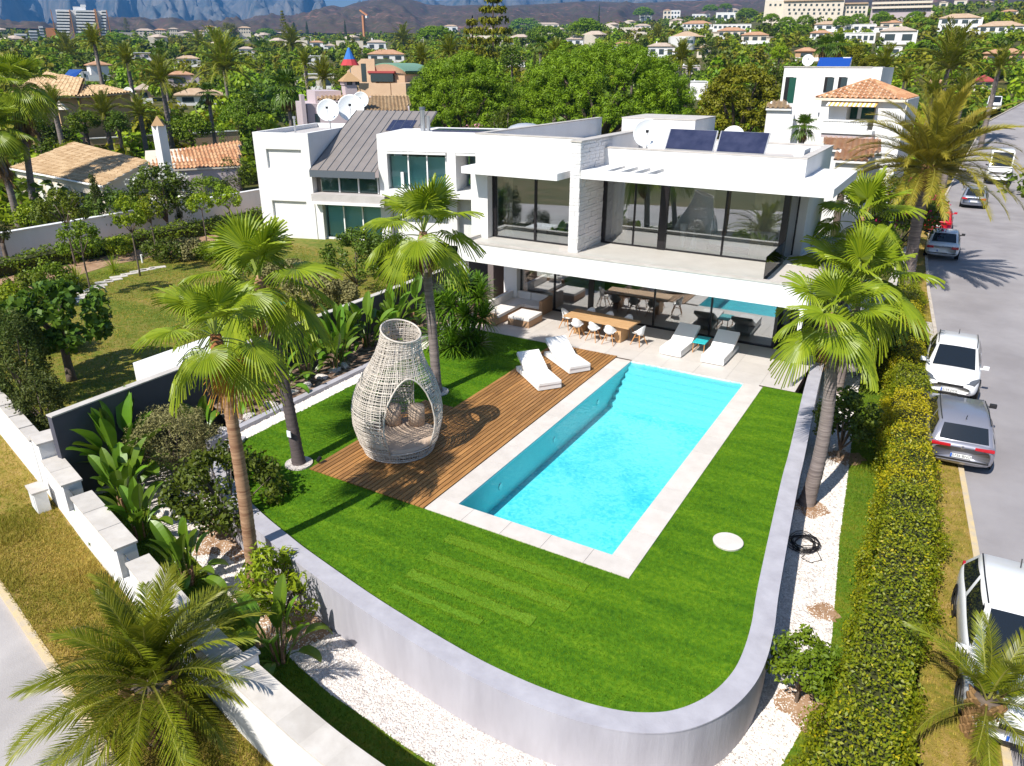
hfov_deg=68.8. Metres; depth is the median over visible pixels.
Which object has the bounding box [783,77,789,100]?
window frame
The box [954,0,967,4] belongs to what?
town house
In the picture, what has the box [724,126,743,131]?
satellite dish
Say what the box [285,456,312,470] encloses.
ring
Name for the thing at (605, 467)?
swimming pool
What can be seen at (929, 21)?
umbrella pine
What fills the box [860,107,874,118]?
window
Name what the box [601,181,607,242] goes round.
window frame
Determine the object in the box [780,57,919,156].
white house
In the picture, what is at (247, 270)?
garden shrub
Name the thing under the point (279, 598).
paddle plant
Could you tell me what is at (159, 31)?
town house
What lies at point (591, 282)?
window frame
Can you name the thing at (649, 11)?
umbrella pine
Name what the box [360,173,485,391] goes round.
fan palm
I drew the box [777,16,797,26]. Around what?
umbrella pine
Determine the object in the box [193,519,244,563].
soil patch
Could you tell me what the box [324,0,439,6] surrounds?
sky
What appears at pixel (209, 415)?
paddle plant
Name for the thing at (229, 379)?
fan palm
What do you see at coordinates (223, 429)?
rock
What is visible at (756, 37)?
town house
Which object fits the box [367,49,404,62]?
town house
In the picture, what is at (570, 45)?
umbrella pine
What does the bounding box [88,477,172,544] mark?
paddle plant
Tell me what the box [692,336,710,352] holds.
side table
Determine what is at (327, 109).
satellite dish
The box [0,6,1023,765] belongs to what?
ground
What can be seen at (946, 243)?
parked car
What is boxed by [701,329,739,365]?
sun lounger
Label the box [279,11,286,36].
conifer
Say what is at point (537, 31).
umbrella pine
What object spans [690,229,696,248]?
cone ornament
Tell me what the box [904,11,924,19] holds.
umbrella pine
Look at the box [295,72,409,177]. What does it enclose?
pink house
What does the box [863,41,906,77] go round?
feather palm
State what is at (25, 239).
garden wall
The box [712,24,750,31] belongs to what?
town house
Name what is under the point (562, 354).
sun lounger
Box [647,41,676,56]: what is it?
town house
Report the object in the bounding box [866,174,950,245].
bougainvillea
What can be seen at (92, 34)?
feather palm
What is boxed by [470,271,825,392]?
terrace
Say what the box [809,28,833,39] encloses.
town house
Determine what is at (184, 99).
window
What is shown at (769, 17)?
umbrella pine
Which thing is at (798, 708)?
soil patch
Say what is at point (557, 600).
turf pile
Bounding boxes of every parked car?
[920,329,989,398]
[920,391,996,469]
[922,209,957,230]
[923,228,964,259]
[950,553,1023,750]
[959,185,991,207]
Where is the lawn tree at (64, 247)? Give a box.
[54,219,104,287]
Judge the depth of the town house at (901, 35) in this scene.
299.28 m
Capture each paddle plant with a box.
[65,385,178,486]
[74,437,167,514]
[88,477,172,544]
[145,516,228,593]
[162,394,219,460]
[228,573,332,674]
[238,377,274,413]
[250,327,297,383]
[258,346,315,394]
[281,329,337,380]
[315,333,358,371]
[316,302,364,353]
[316,303,364,361]
[344,290,397,351]
[372,300,416,341]
[373,283,422,332]
[394,273,424,325]
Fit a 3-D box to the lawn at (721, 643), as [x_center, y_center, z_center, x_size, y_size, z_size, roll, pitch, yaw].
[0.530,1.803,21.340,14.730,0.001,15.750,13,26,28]
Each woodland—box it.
[0,0,1023,48]
[0,7,1023,95]
[0,46,1023,159]
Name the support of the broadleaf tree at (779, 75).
on the ground at (1002, 82)
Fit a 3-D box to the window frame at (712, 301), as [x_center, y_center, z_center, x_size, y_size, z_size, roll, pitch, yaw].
[7.872,-3.073,29.401,0.070,2.693,0.090,13,26,28]
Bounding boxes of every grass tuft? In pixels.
[68,263,97,288]
[97,255,134,275]
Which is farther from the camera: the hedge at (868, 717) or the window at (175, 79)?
the window at (175, 79)
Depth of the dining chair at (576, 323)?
29.67 m
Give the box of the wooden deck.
[309,347,616,507]
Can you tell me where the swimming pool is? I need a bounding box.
[425,358,762,578]
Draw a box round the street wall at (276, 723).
[0,391,384,765]
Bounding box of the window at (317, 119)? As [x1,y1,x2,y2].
[315,114,319,122]
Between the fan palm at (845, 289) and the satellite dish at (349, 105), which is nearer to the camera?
the fan palm at (845, 289)
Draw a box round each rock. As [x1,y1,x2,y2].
[218,426,226,432]
[243,412,254,420]
[264,401,278,407]
[291,389,299,394]
[304,381,311,388]
[314,374,327,379]
[328,367,340,373]
[338,362,348,368]
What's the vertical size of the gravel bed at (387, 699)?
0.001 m
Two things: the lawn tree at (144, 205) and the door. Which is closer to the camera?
the door
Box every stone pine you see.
[407,48,524,127]
[489,115,552,128]
[515,38,696,134]
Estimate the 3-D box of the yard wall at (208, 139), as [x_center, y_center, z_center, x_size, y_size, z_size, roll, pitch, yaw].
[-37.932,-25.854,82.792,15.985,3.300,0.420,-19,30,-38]
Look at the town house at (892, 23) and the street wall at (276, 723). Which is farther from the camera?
the town house at (892, 23)
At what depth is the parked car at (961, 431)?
20.95 m
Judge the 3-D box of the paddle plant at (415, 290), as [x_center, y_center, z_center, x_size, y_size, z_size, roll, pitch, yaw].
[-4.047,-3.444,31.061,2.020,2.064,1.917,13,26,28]
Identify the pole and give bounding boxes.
[789,311,803,386]
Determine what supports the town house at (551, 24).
on the ground at (1002, 82)
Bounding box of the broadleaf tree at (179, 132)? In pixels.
[166,112,215,146]
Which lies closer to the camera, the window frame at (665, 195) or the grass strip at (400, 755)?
the grass strip at (400, 755)
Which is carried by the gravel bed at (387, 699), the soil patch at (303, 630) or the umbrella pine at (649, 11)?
the soil patch at (303, 630)
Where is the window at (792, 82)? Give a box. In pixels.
[787,77,796,102]
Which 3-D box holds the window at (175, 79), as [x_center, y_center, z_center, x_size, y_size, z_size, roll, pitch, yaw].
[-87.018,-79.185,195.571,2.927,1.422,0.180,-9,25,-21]
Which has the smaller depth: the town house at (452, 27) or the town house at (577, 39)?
the town house at (577, 39)
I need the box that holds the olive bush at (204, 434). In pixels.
[121,403,222,479]
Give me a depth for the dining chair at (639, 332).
28.78 m
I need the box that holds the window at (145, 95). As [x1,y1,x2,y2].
[140,92,147,97]
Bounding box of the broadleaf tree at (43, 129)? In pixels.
[33,109,54,152]
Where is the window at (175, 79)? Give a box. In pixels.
[173,77,185,82]
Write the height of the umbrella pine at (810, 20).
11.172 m
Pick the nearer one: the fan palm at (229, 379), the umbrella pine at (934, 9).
the fan palm at (229, 379)
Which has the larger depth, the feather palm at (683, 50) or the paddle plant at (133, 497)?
the feather palm at (683, 50)
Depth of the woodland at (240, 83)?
129.58 m
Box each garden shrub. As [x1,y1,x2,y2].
[0,281,29,301]
[1,271,50,302]
[9,203,47,227]
[23,259,77,283]
[26,196,79,224]
[43,324,82,347]
[70,239,103,259]
[103,235,133,255]
[139,236,190,261]
[157,438,292,537]
[160,237,207,261]
[186,173,233,198]
[191,240,220,261]
[220,155,257,190]
[221,261,275,285]
[234,541,319,626]
[262,258,303,283]
[281,268,345,307]
[317,226,386,285]
[319,277,360,304]
[353,230,413,278]
[812,385,883,457]
[856,324,908,363]
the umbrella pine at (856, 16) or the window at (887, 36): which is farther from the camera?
the umbrella pine at (856, 16)
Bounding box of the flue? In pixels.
[419,107,429,130]
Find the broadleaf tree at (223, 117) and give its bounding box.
[214,100,255,157]
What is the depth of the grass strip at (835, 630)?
19.41 m
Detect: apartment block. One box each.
[14,26,45,39]
[763,0,868,30]
[870,0,932,23]
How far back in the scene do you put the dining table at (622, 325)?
29.62 m
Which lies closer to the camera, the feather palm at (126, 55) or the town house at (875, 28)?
the feather palm at (126, 55)
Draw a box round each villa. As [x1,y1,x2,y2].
[252,110,531,245]
[457,114,856,348]
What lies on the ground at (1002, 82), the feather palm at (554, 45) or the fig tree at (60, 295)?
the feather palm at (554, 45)
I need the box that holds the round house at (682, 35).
[668,31,703,49]
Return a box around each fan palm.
[0,51,58,210]
[0,100,41,226]
[130,275,290,586]
[148,39,171,112]
[177,206,343,465]
[196,81,220,145]
[250,38,273,60]
[263,67,307,126]
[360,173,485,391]
[531,36,548,61]
[768,262,903,507]
[774,219,945,393]
[789,114,818,142]
[811,35,836,58]
[811,165,927,315]
[828,32,851,56]
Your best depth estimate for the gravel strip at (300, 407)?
23.83 m
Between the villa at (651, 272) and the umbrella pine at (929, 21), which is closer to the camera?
the villa at (651, 272)
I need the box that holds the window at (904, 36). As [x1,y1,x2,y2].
[901,34,912,40]
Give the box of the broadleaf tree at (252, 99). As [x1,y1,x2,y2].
[227,89,268,121]
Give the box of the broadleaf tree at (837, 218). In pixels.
[832,192,843,235]
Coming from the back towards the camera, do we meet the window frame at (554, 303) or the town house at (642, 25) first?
the town house at (642, 25)
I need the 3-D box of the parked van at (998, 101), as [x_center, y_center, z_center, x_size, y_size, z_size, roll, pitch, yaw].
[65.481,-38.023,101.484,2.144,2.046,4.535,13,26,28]
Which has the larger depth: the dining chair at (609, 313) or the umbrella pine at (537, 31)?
the umbrella pine at (537, 31)
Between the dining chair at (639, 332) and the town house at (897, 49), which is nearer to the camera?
the dining chair at (639, 332)
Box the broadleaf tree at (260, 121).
[246,112,269,130]
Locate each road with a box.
[0,596,106,765]
[928,103,1023,765]
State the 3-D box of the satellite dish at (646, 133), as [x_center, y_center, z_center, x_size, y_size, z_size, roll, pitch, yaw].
[5.377,-9.851,29.899,1.036,1.344,0.630,13,26,28]
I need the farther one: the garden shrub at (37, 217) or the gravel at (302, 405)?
the garden shrub at (37, 217)
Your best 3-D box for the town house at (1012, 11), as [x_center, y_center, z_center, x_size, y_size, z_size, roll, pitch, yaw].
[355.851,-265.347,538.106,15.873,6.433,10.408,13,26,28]
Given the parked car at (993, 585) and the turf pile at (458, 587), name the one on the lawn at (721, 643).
the turf pile at (458, 587)
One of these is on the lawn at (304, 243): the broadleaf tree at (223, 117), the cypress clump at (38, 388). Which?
the cypress clump at (38, 388)
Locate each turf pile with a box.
[386,581,484,626]
[405,568,535,626]
[425,551,571,611]
[442,533,589,591]
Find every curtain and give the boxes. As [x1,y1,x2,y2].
[503,177,512,235]
[611,181,629,242]
[748,193,780,259]
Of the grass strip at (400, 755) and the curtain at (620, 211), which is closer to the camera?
the grass strip at (400, 755)
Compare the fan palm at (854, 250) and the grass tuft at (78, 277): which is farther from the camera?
the grass tuft at (78, 277)
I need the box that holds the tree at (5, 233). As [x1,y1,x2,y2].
[0,221,11,257]
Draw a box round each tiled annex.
[764,100,794,142]
[819,136,882,238]
[826,147,879,271]
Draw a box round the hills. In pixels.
[0,0,1023,34]
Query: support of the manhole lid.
on the lawn at (721, 643)
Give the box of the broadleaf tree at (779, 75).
[736,62,796,111]
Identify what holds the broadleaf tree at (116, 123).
on the ground at (1002, 82)
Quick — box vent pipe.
[292,116,295,132]
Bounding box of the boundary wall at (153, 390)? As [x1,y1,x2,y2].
[46,261,487,491]
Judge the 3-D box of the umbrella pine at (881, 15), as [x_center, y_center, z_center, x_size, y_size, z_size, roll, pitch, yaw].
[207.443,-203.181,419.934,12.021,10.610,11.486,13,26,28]
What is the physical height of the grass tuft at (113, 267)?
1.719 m
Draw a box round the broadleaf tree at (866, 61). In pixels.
[857,53,881,66]
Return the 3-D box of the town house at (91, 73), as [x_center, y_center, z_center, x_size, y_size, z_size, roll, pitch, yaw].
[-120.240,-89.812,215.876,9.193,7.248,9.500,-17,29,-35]
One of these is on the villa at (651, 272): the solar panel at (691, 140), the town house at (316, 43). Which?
the solar panel at (691, 140)
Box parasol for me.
[341,48,358,72]
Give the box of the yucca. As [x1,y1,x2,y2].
[415,267,502,361]
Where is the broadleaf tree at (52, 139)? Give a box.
[32,124,82,153]
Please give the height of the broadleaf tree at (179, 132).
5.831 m
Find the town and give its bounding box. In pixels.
[0,1,993,48]
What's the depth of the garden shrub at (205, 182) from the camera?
57.70 m
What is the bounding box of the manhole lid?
[713,532,743,550]
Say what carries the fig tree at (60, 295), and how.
on the lawn at (304, 243)
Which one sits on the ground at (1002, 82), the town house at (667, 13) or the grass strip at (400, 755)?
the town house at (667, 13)
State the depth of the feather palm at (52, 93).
66.78 m
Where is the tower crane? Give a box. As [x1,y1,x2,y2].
[359,10,368,36]
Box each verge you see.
[0,435,271,765]
[900,179,1002,765]
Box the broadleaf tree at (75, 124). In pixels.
[63,109,103,145]
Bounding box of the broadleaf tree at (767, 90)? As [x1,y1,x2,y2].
[694,62,781,138]
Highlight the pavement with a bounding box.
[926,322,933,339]
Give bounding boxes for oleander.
[463,122,493,162]
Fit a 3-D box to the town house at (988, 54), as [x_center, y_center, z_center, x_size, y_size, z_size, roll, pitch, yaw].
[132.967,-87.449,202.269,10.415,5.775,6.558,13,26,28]
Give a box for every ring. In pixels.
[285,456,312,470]
[427,387,448,395]
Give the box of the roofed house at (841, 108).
[790,78,918,222]
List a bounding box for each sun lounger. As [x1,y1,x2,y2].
[516,349,561,390]
[544,335,590,373]
[659,322,700,356]
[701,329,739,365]
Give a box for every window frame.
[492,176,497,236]
[534,179,537,241]
[553,274,556,310]
[588,279,594,308]
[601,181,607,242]
[631,183,637,245]
[651,289,656,327]
[657,185,670,249]
[707,297,713,336]
[720,190,729,256]
[771,307,778,348]
[778,195,792,264]
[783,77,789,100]
[791,196,800,254]
[823,77,827,91]
[857,107,861,118]
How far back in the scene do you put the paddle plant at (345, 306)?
27.90 m
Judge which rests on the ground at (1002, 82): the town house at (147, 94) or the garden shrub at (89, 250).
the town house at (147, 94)
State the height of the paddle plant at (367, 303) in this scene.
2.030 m
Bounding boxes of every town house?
[79,60,111,80]
[131,84,152,102]
[132,52,151,60]
[136,28,153,39]
[155,29,166,34]
[167,67,199,86]
[169,28,177,34]
[173,88,222,105]
[176,55,200,66]
[238,26,250,40]
[238,47,254,53]
[292,73,334,89]
[301,55,319,64]
[309,40,325,48]
[325,44,335,50]
[363,38,386,49]
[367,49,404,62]
[444,25,457,30]
[541,23,558,26]
[566,35,583,44]
[635,24,650,27]
[639,15,651,21]
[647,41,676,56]
[663,9,671,18]
[671,10,680,18]
[673,21,712,30]
[678,64,699,73]
[689,80,707,99]
[692,14,709,18]
[697,44,708,57]
[705,27,746,38]
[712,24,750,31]
[715,12,735,21]
[727,8,738,12]
[741,30,771,44]
[794,47,818,60]
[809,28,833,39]
[814,21,843,31]
[837,31,875,42]
[844,24,887,32]
[876,46,902,55]
[880,20,902,27]
[880,27,917,44]
[938,13,983,31]
[939,1,947,6]
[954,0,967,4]
[974,75,993,90]
[977,21,1023,33]
[983,48,1023,61]
[1001,10,1018,15]
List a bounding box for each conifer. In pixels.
[123,18,129,31]
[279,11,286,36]
[456,15,486,122]
[476,0,522,90]
[484,104,525,128]
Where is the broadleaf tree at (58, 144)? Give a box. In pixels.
[53,136,85,147]
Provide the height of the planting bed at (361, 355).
0.001 m
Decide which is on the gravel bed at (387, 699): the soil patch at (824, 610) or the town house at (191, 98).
the soil patch at (824, 610)
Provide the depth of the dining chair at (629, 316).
30.01 m
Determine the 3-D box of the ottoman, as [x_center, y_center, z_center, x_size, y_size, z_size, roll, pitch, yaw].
[0.554,-2.734,31.494,1.000,0.400,1.170,13,26,28]
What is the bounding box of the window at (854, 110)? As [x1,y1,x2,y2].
[849,107,857,118]
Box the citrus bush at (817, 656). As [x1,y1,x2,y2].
[765,623,841,702]
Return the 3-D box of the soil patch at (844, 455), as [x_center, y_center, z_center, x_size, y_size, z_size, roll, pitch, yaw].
[10.275,2.262,23.087,1.172,0.014,1.089,-14,27,-31]
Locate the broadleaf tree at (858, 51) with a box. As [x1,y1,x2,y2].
[833,43,866,65]
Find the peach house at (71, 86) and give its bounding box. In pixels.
[12,71,133,152]
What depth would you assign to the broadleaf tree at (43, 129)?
68.13 m
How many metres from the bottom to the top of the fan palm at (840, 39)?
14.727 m
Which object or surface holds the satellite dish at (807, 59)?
attached to the white house at (803, 87)
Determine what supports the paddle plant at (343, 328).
on the planting bed at (361, 355)
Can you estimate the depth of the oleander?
55.07 m
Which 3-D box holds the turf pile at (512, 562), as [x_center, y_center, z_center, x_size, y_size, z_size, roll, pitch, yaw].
[0.020,3.892,16.355,3.577,0.022,0.369,13,26,28]
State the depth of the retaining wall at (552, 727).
13.43 m
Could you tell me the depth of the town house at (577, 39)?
454.29 m
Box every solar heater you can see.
[65,69,85,83]
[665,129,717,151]
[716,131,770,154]
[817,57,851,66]
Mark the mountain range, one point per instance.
(39, 10)
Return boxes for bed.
[0,225,263,290]
[93,339,878,765]
[212,289,489,420]
[706,214,752,253]
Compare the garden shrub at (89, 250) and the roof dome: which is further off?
the roof dome
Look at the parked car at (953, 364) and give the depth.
25.95 m
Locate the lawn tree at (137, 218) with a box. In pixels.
[109,193,146,275]
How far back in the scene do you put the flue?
46.65 m
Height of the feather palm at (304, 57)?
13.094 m
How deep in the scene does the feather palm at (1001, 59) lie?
77.24 m
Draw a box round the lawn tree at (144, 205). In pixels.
[136,196,163,259]
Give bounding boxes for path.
[75,265,165,302]
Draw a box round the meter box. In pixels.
[25,480,51,513]
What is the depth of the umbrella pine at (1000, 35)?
255.57 m
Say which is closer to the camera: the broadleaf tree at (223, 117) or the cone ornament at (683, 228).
the cone ornament at (683, 228)
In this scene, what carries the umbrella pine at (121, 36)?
on the ground at (1002, 82)
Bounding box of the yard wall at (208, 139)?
[89,130,238,148]
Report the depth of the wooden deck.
21.68 m
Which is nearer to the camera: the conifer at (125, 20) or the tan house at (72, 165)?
the tan house at (72, 165)
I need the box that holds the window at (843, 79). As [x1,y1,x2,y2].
[840,77,847,87]
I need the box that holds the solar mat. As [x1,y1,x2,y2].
[432,128,499,132]
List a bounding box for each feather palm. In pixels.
[2,561,277,765]
[39,29,90,68]
[39,81,76,146]
[73,22,114,84]
[78,87,127,149]
[105,39,149,109]
[118,91,160,150]
[128,49,189,148]
[182,25,262,97]
[184,29,213,50]
[272,23,311,55]
[288,46,319,100]
[300,54,343,88]
[387,21,418,47]
[405,41,437,64]
[429,31,465,102]
[537,36,570,122]
[646,22,668,40]
[665,37,701,95]
[681,59,699,107]
[833,75,1023,284]
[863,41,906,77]
[891,63,922,89]
[903,610,1023,765]
[904,16,1001,94]
[914,69,956,166]
[933,68,987,187]
[975,43,1023,148]
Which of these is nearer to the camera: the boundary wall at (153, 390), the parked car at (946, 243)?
the boundary wall at (153, 390)
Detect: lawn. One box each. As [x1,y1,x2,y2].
[0,234,437,431]
[233,331,801,711]
[390,584,482,623]
[405,569,535,625]
[426,552,569,610]
[446,535,588,590]
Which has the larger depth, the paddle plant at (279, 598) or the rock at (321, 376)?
the rock at (321, 376)
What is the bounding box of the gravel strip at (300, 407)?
[224,327,460,439]
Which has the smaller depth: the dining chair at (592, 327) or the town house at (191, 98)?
the dining chair at (592, 327)
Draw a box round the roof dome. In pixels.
[507,123,536,128]
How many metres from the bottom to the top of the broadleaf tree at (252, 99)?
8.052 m
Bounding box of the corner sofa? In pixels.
[486,290,552,325]
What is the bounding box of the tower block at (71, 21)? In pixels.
[45,5,110,39]
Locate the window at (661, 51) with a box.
[659,49,663,54]
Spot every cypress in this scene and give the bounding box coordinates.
[87,172,104,214]
[169,188,182,221]
[290,63,297,125]
[533,52,536,67]
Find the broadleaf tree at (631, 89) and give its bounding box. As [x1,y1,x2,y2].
[626,41,646,93]
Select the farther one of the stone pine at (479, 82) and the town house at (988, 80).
the town house at (988, 80)
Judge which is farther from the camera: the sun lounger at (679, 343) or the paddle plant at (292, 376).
the sun lounger at (679, 343)
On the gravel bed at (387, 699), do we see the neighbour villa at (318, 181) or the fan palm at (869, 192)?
the fan palm at (869, 192)
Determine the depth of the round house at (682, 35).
341.36 m
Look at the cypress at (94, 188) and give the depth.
46.27 m
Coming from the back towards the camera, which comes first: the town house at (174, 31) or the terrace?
the town house at (174, 31)
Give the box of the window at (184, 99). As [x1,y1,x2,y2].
[182,97,193,101]
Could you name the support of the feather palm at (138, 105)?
on the ground at (1002, 82)
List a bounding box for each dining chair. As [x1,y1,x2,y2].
[559,308,571,329]
[569,318,584,338]
[585,322,601,342]
[599,311,613,331]
[601,325,617,344]
[624,314,634,336]
[630,326,646,347]
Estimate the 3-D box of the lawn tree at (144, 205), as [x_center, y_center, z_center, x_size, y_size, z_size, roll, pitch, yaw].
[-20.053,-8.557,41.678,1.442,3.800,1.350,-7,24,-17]
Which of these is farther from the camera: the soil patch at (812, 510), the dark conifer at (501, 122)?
the dark conifer at (501, 122)
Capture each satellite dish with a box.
[317,99,338,128]
[337,94,363,120]
[354,92,368,106]
[633,119,660,147]
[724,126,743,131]
[802,54,813,65]
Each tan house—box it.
[9,142,150,217]
[145,116,241,195]
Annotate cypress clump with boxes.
[0,307,54,404]
[5,364,71,430]
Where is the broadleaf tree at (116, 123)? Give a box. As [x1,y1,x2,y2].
[102,109,132,153]
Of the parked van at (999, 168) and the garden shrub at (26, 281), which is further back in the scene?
the parked van at (999, 168)
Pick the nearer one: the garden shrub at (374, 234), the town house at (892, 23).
the garden shrub at (374, 234)
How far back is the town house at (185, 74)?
195.40 m
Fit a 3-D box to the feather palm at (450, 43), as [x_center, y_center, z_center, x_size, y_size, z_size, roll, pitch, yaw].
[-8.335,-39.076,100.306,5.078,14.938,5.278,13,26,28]
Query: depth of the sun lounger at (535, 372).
25.70 m
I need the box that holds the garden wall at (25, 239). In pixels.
[0,189,260,257]
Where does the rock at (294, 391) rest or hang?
on the planting bed at (361, 355)
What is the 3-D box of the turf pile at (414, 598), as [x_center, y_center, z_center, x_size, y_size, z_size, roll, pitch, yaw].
[-1.554,4.439,15.057,2.224,0.022,0.367,13,26,28]
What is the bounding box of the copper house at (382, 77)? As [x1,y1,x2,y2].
[347,59,429,106]
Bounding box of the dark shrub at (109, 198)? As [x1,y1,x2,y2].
[80,184,154,225]
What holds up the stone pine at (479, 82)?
on the ground at (1002, 82)
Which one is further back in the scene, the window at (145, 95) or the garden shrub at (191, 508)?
the window at (145, 95)
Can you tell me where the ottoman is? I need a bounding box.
[508,309,541,327]
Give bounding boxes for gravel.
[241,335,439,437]
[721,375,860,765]
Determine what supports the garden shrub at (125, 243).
on the planting bed at (94, 264)
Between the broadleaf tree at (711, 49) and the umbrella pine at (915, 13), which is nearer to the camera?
the broadleaf tree at (711, 49)
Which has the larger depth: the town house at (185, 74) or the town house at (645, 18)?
the town house at (645, 18)
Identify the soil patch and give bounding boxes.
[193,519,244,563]
[230,578,286,608]
[255,598,332,652]
[774,685,827,731]
[794,499,829,518]
[807,602,841,621]
[827,450,866,465]
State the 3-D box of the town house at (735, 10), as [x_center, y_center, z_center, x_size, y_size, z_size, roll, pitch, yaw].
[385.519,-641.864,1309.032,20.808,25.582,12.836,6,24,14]
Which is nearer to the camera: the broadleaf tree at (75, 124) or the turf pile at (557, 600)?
the turf pile at (557, 600)
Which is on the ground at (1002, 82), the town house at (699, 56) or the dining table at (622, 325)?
the town house at (699, 56)
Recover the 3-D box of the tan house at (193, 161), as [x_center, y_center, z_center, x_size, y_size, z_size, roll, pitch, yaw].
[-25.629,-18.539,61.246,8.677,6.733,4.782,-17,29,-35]
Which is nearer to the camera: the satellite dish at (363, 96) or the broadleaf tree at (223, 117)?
the satellite dish at (363, 96)
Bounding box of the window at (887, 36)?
[884,34,894,39]
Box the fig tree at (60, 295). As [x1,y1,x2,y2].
[0,277,115,381]
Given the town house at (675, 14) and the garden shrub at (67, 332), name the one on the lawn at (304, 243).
the garden shrub at (67, 332)
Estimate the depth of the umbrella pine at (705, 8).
1302.98 m
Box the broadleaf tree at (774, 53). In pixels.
[769,42,789,86]
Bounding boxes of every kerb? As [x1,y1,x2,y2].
[0,582,120,765]
[205,312,472,477]
[925,102,1023,765]
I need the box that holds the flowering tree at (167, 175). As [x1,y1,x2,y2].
[124,161,198,223]
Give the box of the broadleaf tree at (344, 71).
[329,66,349,86]
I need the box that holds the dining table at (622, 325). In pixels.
[563,309,639,342]
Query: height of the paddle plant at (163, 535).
1.742 m
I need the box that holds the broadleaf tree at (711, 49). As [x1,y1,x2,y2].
[698,42,718,55]
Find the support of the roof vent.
on the villa at (651, 272)
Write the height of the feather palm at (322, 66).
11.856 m
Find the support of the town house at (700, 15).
on the ground at (1002, 82)
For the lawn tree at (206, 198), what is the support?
on the planting bed at (94, 264)
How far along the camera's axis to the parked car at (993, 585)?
13.97 m
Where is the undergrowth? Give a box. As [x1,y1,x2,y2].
[0,125,1023,234]
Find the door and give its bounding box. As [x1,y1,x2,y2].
[28,492,36,511]
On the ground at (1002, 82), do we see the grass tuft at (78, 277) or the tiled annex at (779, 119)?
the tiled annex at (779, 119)
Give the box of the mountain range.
[0,0,701,23]
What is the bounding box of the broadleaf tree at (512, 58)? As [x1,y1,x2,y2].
[499,45,525,86]
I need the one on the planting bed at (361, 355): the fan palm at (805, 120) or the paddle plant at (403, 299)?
the paddle plant at (403, 299)
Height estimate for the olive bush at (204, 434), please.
2.411 m
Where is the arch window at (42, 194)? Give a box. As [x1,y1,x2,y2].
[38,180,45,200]
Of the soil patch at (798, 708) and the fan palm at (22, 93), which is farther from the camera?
the fan palm at (22, 93)
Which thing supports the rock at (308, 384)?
on the planting bed at (361, 355)
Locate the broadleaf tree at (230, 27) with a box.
[219,22,238,35]
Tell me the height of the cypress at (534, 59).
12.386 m
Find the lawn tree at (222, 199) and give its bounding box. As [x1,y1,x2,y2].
[210,183,241,215]
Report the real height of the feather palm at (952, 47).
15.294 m
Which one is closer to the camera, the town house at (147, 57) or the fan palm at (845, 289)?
the fan palm at (845, 289)
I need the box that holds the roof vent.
[794,147,810,156]
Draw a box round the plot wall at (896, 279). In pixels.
[847,246,905,311]
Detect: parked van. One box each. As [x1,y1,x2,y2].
[983,146,1016,182]
[985,96,1003,110]
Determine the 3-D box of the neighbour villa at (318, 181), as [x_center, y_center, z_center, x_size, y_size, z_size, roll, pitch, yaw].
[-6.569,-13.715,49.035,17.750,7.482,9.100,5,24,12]
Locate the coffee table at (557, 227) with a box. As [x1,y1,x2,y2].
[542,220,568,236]
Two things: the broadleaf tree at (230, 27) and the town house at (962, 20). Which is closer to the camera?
the town house at (962, 20)
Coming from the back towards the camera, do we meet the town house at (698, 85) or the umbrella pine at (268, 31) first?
the umbrella pine at (268, 31)
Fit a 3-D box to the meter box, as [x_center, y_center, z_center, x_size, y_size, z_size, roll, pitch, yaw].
[-12.754,3.100,20.169,0.400,0.670,0.640,-21,31,-40]
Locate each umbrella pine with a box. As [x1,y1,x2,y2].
[26,49,57,60]
[75,32,98,37]
[104,32,132,43]
[255,28,276,35]
[414,25,454,41]
[508,18,541,30]
[525,25,564,40]
[544,40,574,52]
[568,17,603,31]
[632,7,654,19]
[702,4,717,10]
[718,3,731,8]
[735,8,758,19]
[763,13,779,28]
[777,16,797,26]
[783,24,813,34]
[796,15,814,31]
[832,15,855,29]
[848,13,868,23]
[871,11,892,24]
[896,39,943,60]
[903,17,936,27]
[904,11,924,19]
[931,7,939,12]
[974,32,1015,47]
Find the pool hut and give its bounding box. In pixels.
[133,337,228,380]
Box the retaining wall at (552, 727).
[213,362,823,765]
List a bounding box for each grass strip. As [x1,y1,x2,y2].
[99,491,434,765]
[782,360,887,765]
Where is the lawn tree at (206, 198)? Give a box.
[185,193,214,239]
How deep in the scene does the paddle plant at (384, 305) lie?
29.20 m
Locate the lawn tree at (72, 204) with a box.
[33,187,89,265]
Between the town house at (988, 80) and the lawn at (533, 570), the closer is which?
the lawn at (533, 570)
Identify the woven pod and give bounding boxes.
[351,319,442,463]
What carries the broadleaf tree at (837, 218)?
on the ground at (1002, 82)
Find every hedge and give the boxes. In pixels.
[0,204,263,277]
[782,277,957,765]
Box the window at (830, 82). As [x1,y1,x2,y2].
[826,77,834,91]
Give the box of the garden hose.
[787,530,821,562]
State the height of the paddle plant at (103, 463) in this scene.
2.068 m
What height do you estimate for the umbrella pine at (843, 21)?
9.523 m
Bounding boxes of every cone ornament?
[680,222,687,247]
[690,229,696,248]
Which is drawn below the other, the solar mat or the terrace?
the terrace

